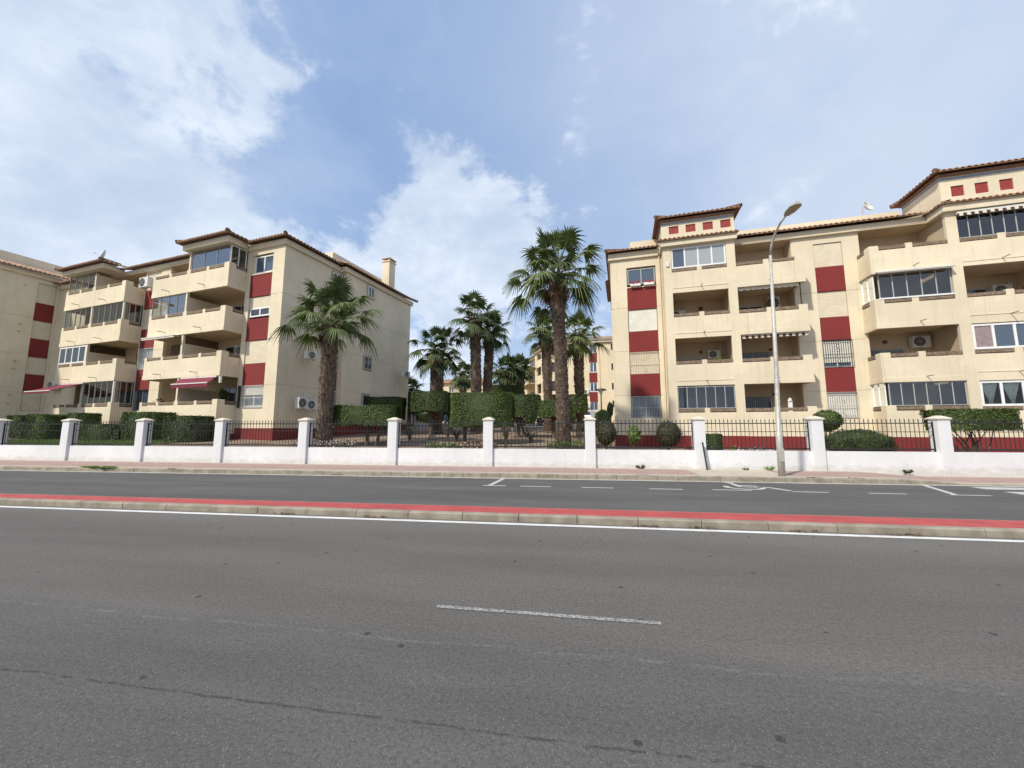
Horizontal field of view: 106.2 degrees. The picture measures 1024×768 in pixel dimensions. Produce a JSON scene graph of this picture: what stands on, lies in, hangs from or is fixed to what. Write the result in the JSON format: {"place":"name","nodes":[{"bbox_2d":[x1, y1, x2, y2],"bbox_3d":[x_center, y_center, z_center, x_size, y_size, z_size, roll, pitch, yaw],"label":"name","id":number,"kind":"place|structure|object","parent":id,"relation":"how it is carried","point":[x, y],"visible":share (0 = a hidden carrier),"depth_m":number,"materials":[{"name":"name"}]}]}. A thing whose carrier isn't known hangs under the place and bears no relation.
{"place":"outdoors","nodes":[
{"label":"outdoors","id":0,"kind":"place"},
{"bbox_2d":[7,438,171,445],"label":"grass","id":1,"kind":"structure","parent":0,"point":[55,441],"depth_m":20.02,"materials":[{"name":"green plant"}]},
{"bbox_2d":[8,424,827,450],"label":"garden ground","id":2,"kind":"structure","parent":0,"point":[420,433],"depth_m":22.92,"materials":[{"name":"soil"}]},
{"bbox_2d":[6,415,26,438],"bbox_3d":[-31.444,2.754,24.859,1.943,1.539,1.489,-1,-7,9],"label":"hedge","id":3,"kind":"object","parent":2,"relation":"on","point":[18,418],"visible":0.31,"depth_m":24.22,"materials":[{"name":"green plant"}]},
{"bbox_2d":[0,250,69,418],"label":"apartment building","id":4,"kind":"structure","parent":2,"relation":"on","point":[29,296],"depth_m":29.00,"materials":[{"name":"beige paint"}]},
{"bbox_2d":[22,413,66,439],"bbox_3d":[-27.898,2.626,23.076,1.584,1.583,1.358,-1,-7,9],"label":"hedge","id":5,"kind":"object","parent":2,"relation":"on","point":[43,418],"visible":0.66,"depth_m":22.61,"materials":[{"name":"green plant"}]},
{"bbox_2d":[67,412,102,423],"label":"hedge","id":6,"kind":"object","parent":2,"relation":"on","point":[89,417],"visible":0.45,"depth_m":23.06,"materials":[{"name":"green plant"}]},
{"bbox_2d":[78,424,120,440],"bbox_3d":[-23.623,2.899,22.125,2.986,1.230,0.911,-1,-7,9],"label":"hedge","id":7,"kind":"object","parent":2,"relation":"on","point":[100,432],"visible":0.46,"depth_m":21.74,"materials":[{"name":"green plant"}]},
{"bbox_2d":[120,411,175,440],"bbox_3d":[-20.910,2.547,22.131,2.580,1.942,1.810,-1,-7,9],"label":"hedge","id":8,"kind":"object","parent":2,"relation":"on","point":[135,415],"visible":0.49,"depth_m":21.50,"materials":[{"name":"green plant"}]},
{"bbox_2d":[162,415,214,442],"bbox_3d":[-17.613,2.590,20.968,2.472,1.792,1.708,-1,-7,9],"label":"hedge","id":9,"kind":"object","parent":2,"relation":"on","point":[191,418],"visible":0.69,"depth_m":20.35,"materials":[{"name":"green plant"}]},
{"bbox_2d":[24,227,417,440],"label":"apartment building","id":10,"kind":"structure","parent":2,"relation":"on","point":[187,324],"depth_m":24.95,"materials":[{"name":"beige paint"}]},
{"bbox_2d":[58,345,85,364],"bbox_3d":[-31.199,-2.049,27.291,3.260,1.230,0.060,-2,-7,19],"label":"window","id":11,"kind":"structure","parent":10,"relation":"in","point":[75,354],"depth_m":27.27,"materials":[{"name":"white"}]},
{"bbox_2d":[135,393,147,406],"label":"window","id":12,"kind":"structure","parent":10,"relation":"in","point":[138,395],"depth_m":26.11,"materials":[{"name":"grey glass"}]},
{"bbox_2d":[139,348,152,369],"bbox_3d":[-24.979,-1.713,26.339,1.510,1.410,0.060,-2,-7,19],"label":"window","id":13,"kind":"structure","parent":10,"relation":"in","point":[143,351],"depth_m":26.47,"materials":[{"name":"grey"}]},
{"bbox_2d":[138,273,154,290],"bbox_3d":[-25.141,-6.964,26.420,1.029,1.300,0.380,-2,-7,19],"label":"air conditioner","id":14,"kind":"object","parent":10,"relation":"attached to","point":[145,283],"visible":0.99,"depth_m":26.29,"materials":[{"name":"white plastic"}]},
{"bbox_2d":[218,388,229,404],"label":"potted plant","id":15,"kind":"object","parent":10,"relation":"on","point":[223,391],"visible":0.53,"depth_m":22.93,"materials":[{"name":"green plant"}]},
{"bbox_2d":[221,387,236,404],"bbox_3d":[-18.144,1.480,24.536,1.300,2.500,0.050,-2,-7,19],"label":"sliding door","id":16,"kind":"structure","parent":10,"relation":"in","point":[232,391],"depth_m":24.53,"materials":[{"name":"grey glass"}]},
{"bbox_2d":[244,395,262,406],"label":"window","id":17,"kind":"structure","parent":10,"relation":"in","point":[249,396],"depth_m":22.61,"materials":[{"name":"white"}]},
{"bbox_2d":[250,306,269,317],"bbox_3d":[-15.171,-4.339,23.171,1.640,0.550,0.060,-2,-7,19],"label":"window","id":18,"kind":"structure","parent":10,"relation":"in","point":[262,311],"depth_m":23.15,"materials":[{"name":"grey"}]},
{"bbox_2d":[255,254,273,273],"bbox_3d":[-15.112,-7.318,23.529,1.540,1.090,0.060,-2,-7,19],"label":"window","id":19,"kind":"structure","parent":10,"relation":"in","point":[263,263],"depth_m":23.53,"materials":[{"name":"white"}]},
{"bbox_2d":[295,397,307,413],"bbox_3d":[-12.589,1.130,23.006,0.380,1.250,0.718,-2,-7,19],"label":"air conditioner","id":20,"kind":"object","parent":10,"relation":"attached to","point":[300,402],"visible":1,"depth_m":22.79,"materials":[{"name":"white plastic"}]},
{"bbox_2d":[303,396,317,414],"bbox_3d":[-12.353,1.283,23.673,0.380,1.200,0.979,-2,-7,19],"label":"air conditioner","id":21,"kind":"object","parent":10,"relation":"attached to","point":[312,405],"visible":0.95,"depth_m":23.55,"materials":[{"name":"white plastic"}]},
{"bbox_2d":[304,349,317,362],"bbox_3d":[-12.416,-1.768,23.838,0.380,1.100,0.829,-2,-7,19],"label":"air conditioner","id":22,"kind":"object","parent":10,"relation":"attached to","point":[312,355],"visible":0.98,"depth_m":23.62,"materials":[{"name":"white plastic"}]},
{"bbox_2d":[364,356,371,369],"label":"window","id":23,"kind":"structure","parent":10,"relation":"in","point":[367,360],"depth_m":28.71,"materials":[{"name":"grey glass"}]},
{"bbox_2d":[292,440,356,446],"bbox_3d":[-9.080,2.883,18.609,3.424,0.361,1.057,-1,-7,9],"label":"flower bed","id":24,"kind":"object","parent":2,"relation":"on","point":[326,442],"visible":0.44,"depth_m":18.38,"materials":[{"name":"green plant"}]},
{"bbox_2d":[267,273,384,446],"bbox_3d":[-9.355,-1.242,19.430,5.116,8.741,5.222,-1,-7,9],"label":"palm tree","id":25,"kind":"object","parent":2,"relation":"on","point":[336,292],"visible":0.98,"depth_m":19.29,"materials":[{"name":"green plant"}]},
{"bbox_2d":[332,404,401,444],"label":"clipped tree","id":26,"kind":"object","parent":2,"relation":"on","point":[346,413],"visible":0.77,"depth_m":19.27,"materials":[{"name":"green plant"}]},
{"bbox_2d":[365,396,406,432],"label":"clipped tree","id":27,"kind":"object","parent":2,"relation":"on","point":[397,401],"visible":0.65,"depth_m":28.19,"materials":[{"name":"green plant"}]},
{"bbox_2d":[407,376,424,425],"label":"palm tree","id":28,"kind":"object","parent":2,"relation":"on","point":[412,383],"visible":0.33,"depth_m":40.01,"materials":[{"name":"green plant"}]},
{"bbox_2d":[415,412,443,422],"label":"shrub","id":29,"kind":"object","parent":2,"relation":"on","point":[424,416],"visible":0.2,"depth_m":48.81,"materials":[{"name":"green plant"}]},
{"bbox_2d":[410,390,451,434],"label":"clipped tree","id":30,"kind":"object","parent":2,"relation":"on","point":[431,402],"visible":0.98,"depth_m":26.74,"materials":[{"name":"green plant"}]},
{"bbox_2d":[404,325,466,433],"bbox_3d":[-5.705,-0.452,29.738,4.652,8.557,4.670,-1,-7,9],"label":"palm tree","id":31,"kind":"object","parent":2,"relation":"on","point":[438,361],"visible":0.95,"depth_m":29.23,"materials":[{"name":"green plant"}]},
{"bbox_2d":[448,360,470,394],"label":"palm tree","id":32,"kind":"object","parent":2,"relation":"on","point":[462,383],"visible":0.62,"depth_m":43.28,"materials":[{"name":"green plant"}]},
{"bbox_2d":[443,379,482,422],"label":"apartment building","id":33,"kind":"structure","parent":2,"relation":"on","point":[446,386],"depth_m":79.37,"materials":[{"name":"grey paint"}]},
{"bbox_2d":[449,441,498,448],"bbox_3d":[-1.753,2.832,17.706,2.368,0.391,0.837,-1,-7,9],"label":"flower bed","id":34,"kind":"object","parent":2,"relation":"on","point":[468,443],"visible":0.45,"depth_m":17.62,"materials":[{"name":"green plant"}]},
{"bbox_2d":[447,290,506,432],"bbox_3d":[-2.748,-1.838,30.189,4.738,11.220,4.969,-1,-7,9],"label":"palm tree","id":35,"kind":"object","parent":2,"relation":"on","point":[475,331],"visible":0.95,"depth_m":30.00,"materials":[{"name":"green plant"}]},
{"bbox_2d":[450,391,515,442],"bbox_3d":[-1.584,1.914,20.954,3.504,2.877,2.566,-1,-7,9],"label":"clipped tree","id":36,"kind":"object","parent":2,"relation":"on","point":[499,406],"visible":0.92,"depth_m":19.94,"materials":[{"name":"green plant"}]},
{"bbox_2d":[466,310,512,430],"bbox_3d":[-2.011,-1.283,32.038,4.085,10.345,4.489,-1,-7,9],"label":"palm tree","id":37,"kind":"object","parent":2,"relation":"on","point":[487,383],"visible":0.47,"depth_m":31.86,"materials":[{"name":"green plant"}]},
{"bbox_2d":[380,441,604,446],"bbox_3d":[-1.292,3.126,19.907,11.940,0.261,1.898,-1,-7,9],"label":"garden edging","id":38,"kind":"object","parent":2,"relation":"on","point":[538,444],"visible":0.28,"depth_m":19.88,"materials":[{"name":"concrete"}]},
{"bbox_2d":[492,384,523,428],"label":"clipped tree","id":39,"kind":"object","parent":2,"relation":"on","point":[514,389],"visible":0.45,"depth_m":34.87,"materials":[{"name":"green plant"}]},
{"bbox_2d":[514,394,540,437],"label":"clipped tree","id":40,"kind":"object","parent":2,"relation":"on","point":[526,405],"visible":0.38,"depth_m":24.36,"materials":[{"name":"green plant"}]},
{"bbox_2d":[512,347,543,422],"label":"apartment building","id":41,"kind":"structure","parent":2,"relation":"on","point":[537,386],"depth_m":63.97,"materials":[{"name":"paint"}]},
{"bbox_2d":[522,315,569,430],"bbox_3d":[2.515,-1.231,30.048,3.728,9.788,3.807,-2,-7,18],"label":"palm tree","id":42,"kind":"object","parent":2,"relation":"on","point":[545,341],"visible":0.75,"depth_m":30.02,"materials":[{"name":"green plant"}]},
{"bbox_2d":[535,400,572,437],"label":"clipped tree","id":43,"kind":"object","parent":2,"relation":"on","point":[546,409],"visible":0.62,"depth_m":24.14,"materials":[{"name":"green plant"}]},
{"bbox_2d":[502,225,606,445],"bbox_3d":[2.037,-2.463,18.156,4.972,10.789,4.611,-1,-7,9],"label":"palm tree","id":44,"kind":"object","parent":2,"relation":"on","point":[554,296],"visible":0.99,"depth_m":18.09,"materials":[{"name":"green plant"}]},
{"bbox_2d":[546,441,583,448],"bbox_3d":[2.435,2.744,17.131,1.849,0.439,1.050,-1,-7,9],"label":"flower bed","id":45,"kind":"object","parent":2,"relation":"on","point":[564,444],"visible":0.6,"depth_m":17.02,"materials":[{"name":"green plant"}]},
{"bbox_2d":[552,394,587,430],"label":"clipped tree","id":46,"kind":"object","parent":2,"relation":"on","point":[580,403],"visible":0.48,"depth_m":30.76,"materials":[{"name":"green plant"}]},
{"bbox_2d":[552,309,609,430],"bbox_3d":[5.888,-1.185,33.044,5.269,11.193,5.376,-1,-7,9],"label":"palm tree","id":47,"kind":"object","parent":2,"relation":"on","point":[578,346],"visible":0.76,"depth_m":32.51,"materials":[{"name":"green plant"}]},
{"bbox_2d":[551,336,614,422],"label":"apartment building","id":48,"kind":"structure","parent":2,"relation":"on","point":[599,375],"depth_m":55.16,"materials":[{"name":"beige paint"}]},
{"bbox_2d":[594,409,610,425],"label":"shrub","id":49,"kind":"object","parent":2,"relation":"on","point":[601,414],"visible":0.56,"depth_m":20.14,"materials":[{"name":"green plant"}]},
{"bbox_2d":[596,418,617,448],"bbox_3d":[4.393,2.363,17.894,1.024,1.570,1.008,-1,-7,9],"label":"shrub","id":50,"kind":"object","parent":2,"relation":"on","point":[601,436],"visible":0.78,"depth_m":17.59,"materials":[{"name":"green plant"}]},
{"bbox_2d":[627,425,641,449],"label":"shrub","id":51,"kind":"object","parent":2,"relation":"on","point":[634,443],"visible":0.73,"depth_m":17.04,"materials":[{"name":"green plant"}]},
{"bbox_2d":[656,420,682,449],"bbox_3d":[7.117,2.421,17.410,1.175,1.619,1.088,-1,-7,9],"label":"shrub","id":52,"kind":"object","parent":2,"relation":"on","point":[667,439],"visible":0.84,"depth_m":17.13,"materials":[{"name":"green plant"}]},
{"bbox_2d":[706,433,722,449],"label":"shrub","id":53,"kind":"object","parent":2,"relation":"on","point":[719,444],"visible":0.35,"depth_m":16.79,"materials":[{"name":"green plant"}]},
{"bbox_2d":[604,157,1023,451],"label":"apartment building","id":54,"kind":"structure","parent":2,"relation":"on","point":[863,298],"depth_m":21.07,"materials":[{"name":"beige paint"}]},
{"bbox_2d":[627,267,654,284],"bbox_3d":[8.218,-6.861,24.508,1.650,1.000,0.060,-2,-7,16],"label":"window","id":55,"kind":"structure","parent":54,"relation":"in","point":[641,275],"depth_m":24.51,"materials":[{"name":"white"}]},
{"bbox_2d":[631,396,660,417],"bbox_3d":[8.218,1.401,23.567,1.690,1.330,0.060,-2,-7,16],"label":"window","id":56,"kind":"structure","parent":54,"relation":"in","point":[638,405],"depth_m":23.56,"materials":[{"name":"grey glass"}]},
{"bbox_2d":[679,397,709,412],"bbox_3d":[11.230,1.842,23.578,1.700,2.000,0.050,-2,-7,16],"label":"sliding door","id":57,"kind":"structure","parent":54,"relation":"in","point":[701,402],"depth_m":23.64,"materials":[{"name":"grey glass"}]},
{"bbox_2d":[671,243,725,268],"bbox_3d":[10.932,-7.518,22.601,2.910,1.250,0.060,-2,-7,16],"label":"window","id":58,"kind":"structure","parent":54,"relation":"in","point":[710,254],"depth_m":22.58,"materials":[{"name":"white glass"}]},
{"bbox_2d":[707,346,720,359],"bbox_3d":[12.369,-1.794,23.466,0.779,1.100,0.380,-2,-7,16],"label":"air conditioner","id":59,"kind":"object","parent":54,"relation":"attached to","point":[713,354],"visible":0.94,"depth_m":23.34,"materials":[{"name":"white plastic"}]},
{"bbox_2d":[742,353,769,361],"bbox_3d":[14.450,-0.945,22.966,1.800,1.800,0.050,-2,-7,16],"label":"sliding door","id":60,"kind":"structure","parent":54,"relation":"in","point":[758,355],"depth_m":22.99,"materials":[{"name":"grey"}]},
{"bbox_2d":[745,397,772,411],"bbox_3d":[14.400,1.764,22.666,1.700,1.950,0.050,-2,-7,16],"label":"sliding door","id":61,"kind":"structure","parent":54,"relation":"in","point":[751,402],"depth_m":22.69,"materials":[{"name":"grey glass"}]},
{"bbox_2d":[766,293,779,310],"bbox_3d":[15.541,-4.778,22.891,0.778,1.400,0.380,-2,-7,16],"label":"air conditioner","id":62,"kind":"object","parent":54,"relation":"attached to","point":[777,301],"visible":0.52,"depth_m":22.77,"materials":[{"name":"white plastic"}]},
{"bbox_2d":[822,340,852,367],"bbox_3d":[17.832,-1.654,21.127,1.320,1.470,0.060,-2,-7,16],"label":"window","id":63,"kind":"structure","parent":54,"relation":"in","point":[827,365],"depth_m":21.05,"materials":[{"name":"white metal"}]},
{"bbox_2d":[870,349,904,360],"bbox_3d":[20.551,-1.020,21.202,1.900,1.750,0.050,-2,-7,16],"label":"sliding door","id":64,"kind":"structure","parent":54,"relation":"in","point":[871,351],"depth_m":21.23,"materials":[{"name":"grey glass"}]},
{"bbox_2d":[877,397,906,411],"bbox_3d":[20.501,1.689,20.901,1.600,1.900,0.050,-2,-7,16],"label":"sliding door","id":65,"kind":"structure","parent":54,"relation":"in","point":[895,400],"depth_m":20.86,"materials":[{"name":"grey glass"}]},
{"bbox_2d":[908,332,931,352],"bbox_3d":[22.024,-2.268,20.714,0.879,1.220,0.380,-2,-7,16],"label":"air conditioner","id":66,"kind":"object","parent":54,"relation":"attached to","point":[914,342],"visible":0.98,"depth_m":20.60,"materials":[{"name":"white plastic"}]},
{"bbox_2d":[966,288,986,297],"bbox_3d":[24.251,-4.046,20.478,1.800,2.000,0.050,-2,-7,16],"label":"sliding door","id":67,"kind":"structure","parent":54,"relation":"in","point":[983,289],"depth_m":20.44,"materials":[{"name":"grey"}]},
{"bbox_2d":[971,321,1023,349],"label":"window","id":68,"kind":"structure","parent":54,"relation":"in","point":[1006,334],"depth_m":18.39,"materials":[{"name":"glass"}]},
{"bbox_2d":[987,280,1012,295],"bbox_3d":[25.485,-4.880,20.013,0.879,1.150,0.380,-2,-7,16],"label":"air conditioner","id":69,"kind":"object","parent":54,"relation":"attached to","point":[1000,287],"visible":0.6,"depth_m":19.91,"materials":[{"name":"white plastic"}]},
{"bbox_2d":[979,380,1023,405],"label":"window","id":70,"kind":"structure","parent":54,"relation":"in","point":[1000,382],"depth_m":18.12,"materials":[{"name":"white glass"}]},
{"bbox_2d":[813,409,844,450],"bbox_3d":[14.612,2.198,17.730,1.284,2.115,1.075,-1,-7,9],"label":"shrub","id":71,"kind":"object","parent":2,"relation":"on","point":[830,414],"visible":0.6,"depth_m":17.47,"materials":[{"name":"green plant"}]},
{"bbox_2d":[824,428,897,451],"bbox_3d":[14.422,2.487,16.038,2.842,1.286,1.266,-1,-7,9],"label":"shrub","id":72,"kind":"object","parent":2,"relation":"on","point":[853,437],"visible":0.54,"depth_m":15.63,"materials":[{"name":"green plant"}]},
{"bbox_2d":[919,408,1023,451],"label":"shrub","id":73,"kind":"object","parent":2,"relation":"on","point":[989,414],"visible":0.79,"depth_m":15.04,"materials":[{"name":"green plant"}]},
{"bbox_2d":[411,424,596,429],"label":"access road","id":74,"kind":"structure","parent":0,"point":[532,425],"depth_m":42.40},
{"bbox_2d":[492,351,523,385],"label":"palm tree","id":75,"kind":"object","parent":74,"relation":"on","point":[504,376],"visible":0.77,"depth_m":40.49,"materials":[{"name":"green plant"}]},
{"bbox_2d":[508,352,537,425],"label":"palm tree","id":76,"kind":"object","parent":74,"relation":"on","point":[523,361],"visible":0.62,"depth_m":42.45,"materials":[{"name":"green plant"}]},
{"bbox_2d":[0,460,1023,477],"bbox_3d":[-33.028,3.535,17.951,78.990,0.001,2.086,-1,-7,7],"label":"pavement","id":77,"kind":"structure","parent":0,"point":[361,467],"depth_m":14.53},
{"bbox_2d":[0,505,1023,767],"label":"road","id":78,"kind":"structure","parent":0,"point":[176,639],"depth_m":2.85,"materials":[{"name":"grey asphalt"}]},
{"bbox_2d":[0,506,1023,541],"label":"road marking","id":79,"kind":"object","parent":78,"relation":"on","point":[972,539],"visible":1,"depth_m":6.38,"materials":[{"name":"paint"}]},
{"bbox_2d":[436,605,661,624],"bbox_3d":[0.274,1.993,3.328,1.940,0.001,0.055,-1,-7,9],"label":"road marking","id":80,"kind":"object","parent":78,"relation":"on","point":[553,614],"visible":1,"depth_m":3.32,"materials":[{"name":"paint"}]},
{"bbox_2d":[0,471,1023,520],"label":"road","id":81,"kind":"structure","parent":0,"point":[911,501],"depth_m":9.58,"materials":[{"name":"grey asphalt"}]},
{"bbox_2d":[0,470,1023,486],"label":"gutter","id":82,"kind":"object","parent":81,"relation":"on","point":[536,478],"visible":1,"depth_m":12.17,"materials":[{"name":"concrete"}]},
{"bbox_2d":[973,487,1023,489],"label":"road marking","id":83,"kind":"object","parent":81,"relation":"on","point":[1001,488],"visible":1,"depth_m":10.38,"materials":[{"name":"paint"}]},
{"bbox_2d":[0,494,1023,527],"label":"median","id":84,"kind":"object","parent":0,"point":[866,520],"visible":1,"depth_m":6.88,"materials":[{"name":"red paint"}]},
{"bbox_2d":[0,465,1023,484],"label":"pavement","id":85,"kind":"structure","parent":0,"point":[536,473],"depth_m":12.64,"materials":[{"name":"grey concrete"}]},
{"bbox_2d":[0,0,1023,410],"label":"sky","id":86,"kind":"structure","parent":0,"point":[435,138],"materials":[{"name":"blue"}]},
{"bbox_2d":[688,470,787,475],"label":"pavement","id":87,"kind":"structure","parent":0,"point":[736,472],"depth_m":12.95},
{"bbox_2d":[769,201,801,475],"bbox_3d":[8.472,-1.257,11.696,0.344,8.130,1.745,0,-7,2],"label":"street lamp","id":88,"kind":"object","parent":87,"relation":"on","point":[792,208],"visible":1,"depth_m":12.23,"materials":[{"name":"metal"}]},
{"bbox_2d":[770,471,1023,483],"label":"pavement","id":89,"kind":"structure","parent":0,"point":[945,479],"depth_m":12.16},
{"label":"ground","id":90,"kind":"structure","parent":0,"visible":0},
{"bbox_2d":[0,493,1014,520],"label":"kerb","id":91,"kind":"structure","parent":90,"relation":"on","point":[526,507],"depth_m":7.23,"materials":[{"name":"concrete"}]},
{"bbox_2d":[0,416,1023,476],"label":"boundary wall","id":92,"kind":"structure","parent":90,"relation":"on","point":[945,459],"depth_m":14.74,"materials":[{"name":"white paint"}]},
{"bbox_2d":[1,421,62,444],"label":"fence panel","id":93,"kind":"object","parent":92,"relation":"on","point":[28,430],"visible":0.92,"depth_m":18.11,"materials":[{"name":"black metal"}]},
{"bbox_2d":[71,420,135,445],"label":"fence panel","id":94,"kind":"object","parent":92,"relation":"on","point":[98,443],"visible":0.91,"depth_m":17.60,"materials":[{"name":"black metal"}]},
{"bbox_2d":[146,420,214,445],"bbox_3d":[-14.636,2.186,17.074,3.570,1.150,0.044,-1,-7,7],"label":"fence panel","id":95,"kind":"object","parent":92,"relation":"on","point":[181,430],"visible":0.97,"depth_m":17.09,"materials":[{"name":"black metal"}]},
{"bbox_2d":[225,420,298,446],"bbox_3d":[-10.717,2.129,16.563,3.570,1.150,0.044,-1,-7,7],"label":"fence panel","id":96,"kind":"object","parent":92,"relation":"on","point":[268,423],"visible":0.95,"depth_m":16.56,"materials":[{"name":"black metal"}]},
{"bbox_2d":[309,420,387,446],"bbox_3d":[-6.799,2.072,16.052,3.570,1.150,0.044,-1,-7,7],"label":"fence panel","id":97,"kind":"object","parent":92,"relation":"on","point":[357,423],"visible":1,"depth_m":16.06,"materials":[{"name":"black metal"}]},
{"bbox_2d":[398,420,482,447],"bbox_3d":[-2.880,2.016,15.541,3.570,1.150,0.044,-1,-7,7],"label":"fence panel","id":98,"kind":"object","parent":92,"relation":"on","point":[439,423],"visible":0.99,"depth_m":15.54,"materials":[{"name":"black metal"}]},
{"bbox_2d":[493,419,584,448],"bbox_3d":[1.038,1.959,15.030,3.570,1.150,0.044,-1,-7,7],"label":"fence panel","id":99,"kind":"object","parent":92,"relation":"on","point":[540,431],"visible":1,"depth_m":15.01,"materials":[{"name":"black metal"}]},
{"bbox_2d":[595,419,693,449],"bbox_3d":[4.957,1.903,14.519,3.570,1.150,0.044,-1,-7,7],"label":"fence panel","id":100,"kind":"object","parent":92,"relation":"on","point":[660,431],"visible":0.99,"depth_m":14.50,"materials":[{"name":"black metal"}]},
{"bbox_2d":[705,419,810,450],"bbox_3d":[8.875,1.846,14.009,3.570,1.150,0.044,-1,-7,7],"label":"fence panel","id":101,"kind":"object","parent":92,"relation":"on","point":[757,431],"visible":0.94,"depth_m":14.00,"materials":[{"name":"black metal"}]},
{"bbox_2d":[823,418,936,451],"bbox_3d":[12.794,1.789,13.498,3.570,1.150,0.044,-1,-7,7],"label":"fence panel","id":102,"kind":"object","parent":92,"relation":"on","point":[882,431],"visible":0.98,"depth_m":13.47,"materials":[{"name":"black metal"}]},
{"bbox_2d":[950,418,1023,450],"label":"fence panel","id":103,"kind":"object","parent":92,"relation":"on","point":[991,449],"visible":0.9,"depth_m":13.04,"materials":[{"name":"black metal"}]},
{"bbox_2d":[0,498,1023,538],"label":"kerb","id":104,"kind":"structure","parent":90,"relation":"on","point":[990,532],"depth_m":6.58,"materials":[{"name":"concrete"}]},
{"bbox_2d":[0,466,1023,486],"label":"kerb","id":105,"kind":"structure","parent":90,"relation":"on","point":[737,479],"depth_m":12.52,"materials":[{"name":"concrete"}]},
{"bbox_2d":[79,466,117,468],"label":"weed","id":106,"kind":"object","parent":105,"relation":"on","point":[103,467],"visible":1,"depth_m":14.33,"materials":[{"name":"green plant"}]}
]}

